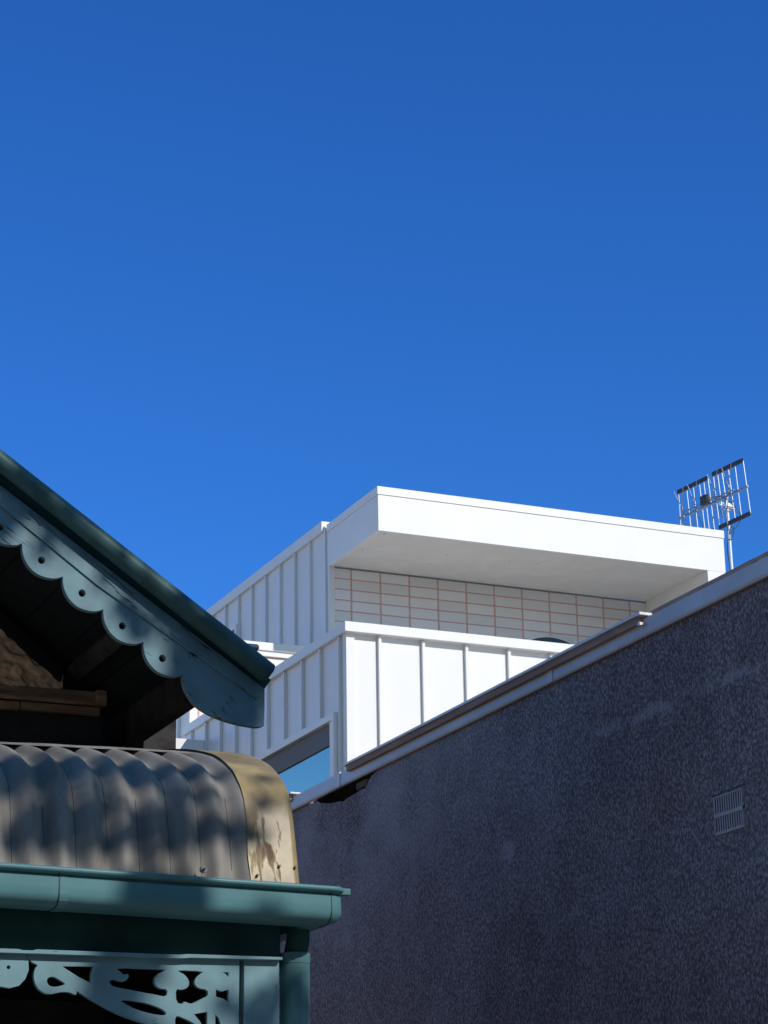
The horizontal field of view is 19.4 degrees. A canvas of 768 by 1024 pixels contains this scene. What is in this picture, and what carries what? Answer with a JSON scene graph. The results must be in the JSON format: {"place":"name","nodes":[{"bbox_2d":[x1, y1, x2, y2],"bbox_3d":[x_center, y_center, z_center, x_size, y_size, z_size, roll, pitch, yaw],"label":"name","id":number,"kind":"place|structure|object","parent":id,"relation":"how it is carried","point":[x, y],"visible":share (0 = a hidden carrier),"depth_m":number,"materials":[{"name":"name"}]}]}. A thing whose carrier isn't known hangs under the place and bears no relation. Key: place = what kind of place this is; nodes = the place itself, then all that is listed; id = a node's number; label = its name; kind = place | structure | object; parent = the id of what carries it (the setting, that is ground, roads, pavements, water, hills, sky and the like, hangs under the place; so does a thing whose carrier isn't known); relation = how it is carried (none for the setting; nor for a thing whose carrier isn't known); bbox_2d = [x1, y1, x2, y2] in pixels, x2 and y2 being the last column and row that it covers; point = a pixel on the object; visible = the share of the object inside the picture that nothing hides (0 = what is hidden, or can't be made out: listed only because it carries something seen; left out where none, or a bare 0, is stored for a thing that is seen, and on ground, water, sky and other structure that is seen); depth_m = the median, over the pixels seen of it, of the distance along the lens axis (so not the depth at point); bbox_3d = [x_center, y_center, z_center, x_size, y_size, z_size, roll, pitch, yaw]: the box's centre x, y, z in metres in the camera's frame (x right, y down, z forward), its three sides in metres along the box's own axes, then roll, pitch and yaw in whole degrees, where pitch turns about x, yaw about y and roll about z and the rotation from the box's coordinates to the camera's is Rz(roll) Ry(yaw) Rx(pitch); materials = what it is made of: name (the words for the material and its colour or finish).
{"place":"outdoors","nodes":[
{"label":"outdoors","id":0,"kind":"place"},
{"bbox_2d":[0,449,350,1023],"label":"cottage","id":1,"kind":"structure","parent":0,"point":[149,872],"depth_m":7.62,"materials":[{"name":"teal paint"}]},
{"bbox_2d":[0,0,767,609],"label":"sky","id":2,"kind":"structure","parent":0,"point":[267,266],"materials":[{"name":"blue"}]},
{"bbox_2d":[176,486,725,792],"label":"white house","id":3,"kind":"structure","parent":0,"point":[374,617],"depth_m":19.08,"materials":[{"name":"paint"}]},
{"bbox_2d":[229,624,240,636],"bbox_3d":[-1.651,1.542,21.722,0.048,0.590,1.390,7,-20,-23],"label":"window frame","id":4,"kind":"structure","parent":3,"relation":"in","point":[235,628],"depth_m":21.20,"materials":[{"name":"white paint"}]},
{"bbox_2d":[255,712,337,792],"bbox_3d":[-1.326,2.888,17.394,0.105,1.585,5.175,7,-20,-23],"label":"side window","id":5,"kind":"structure","parent":3,"relation":"in","point":[307,758],"depth_m":15.81,"materials":[{"name":"blue glass"}]},
{"bbox_2d":[525,636,575,644],"bbox_3d":[1.503,1.897,19.742,0.540,1.668,0.020,7,-20,-23],"label":"arched window","id":6,"kind":"structure","parent":3,"relation":"in","point":[554,639],"depth_m":19.99,"materials":[{"name":"glass"}]},
{"bbox_2d":[280,551,767,1023],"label":"roughcast building","id":7,"kind":"structure","parent":0,"point":[577,833],"depth_m":10.85,"materials":[{"name":"grey concrete"}]},
{"bbox_2d":[674,458,750,569],"bbox_3d":[3.659,0.880,24.728,0.414,2.792,1.274,7,-20,-23],"label":"tv antenna","id":8,"kind":"object","parent":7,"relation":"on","point":[705,501],"visible":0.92,"depth_m":24.89,"materials":[{"name":"silver metal"}]}
]}

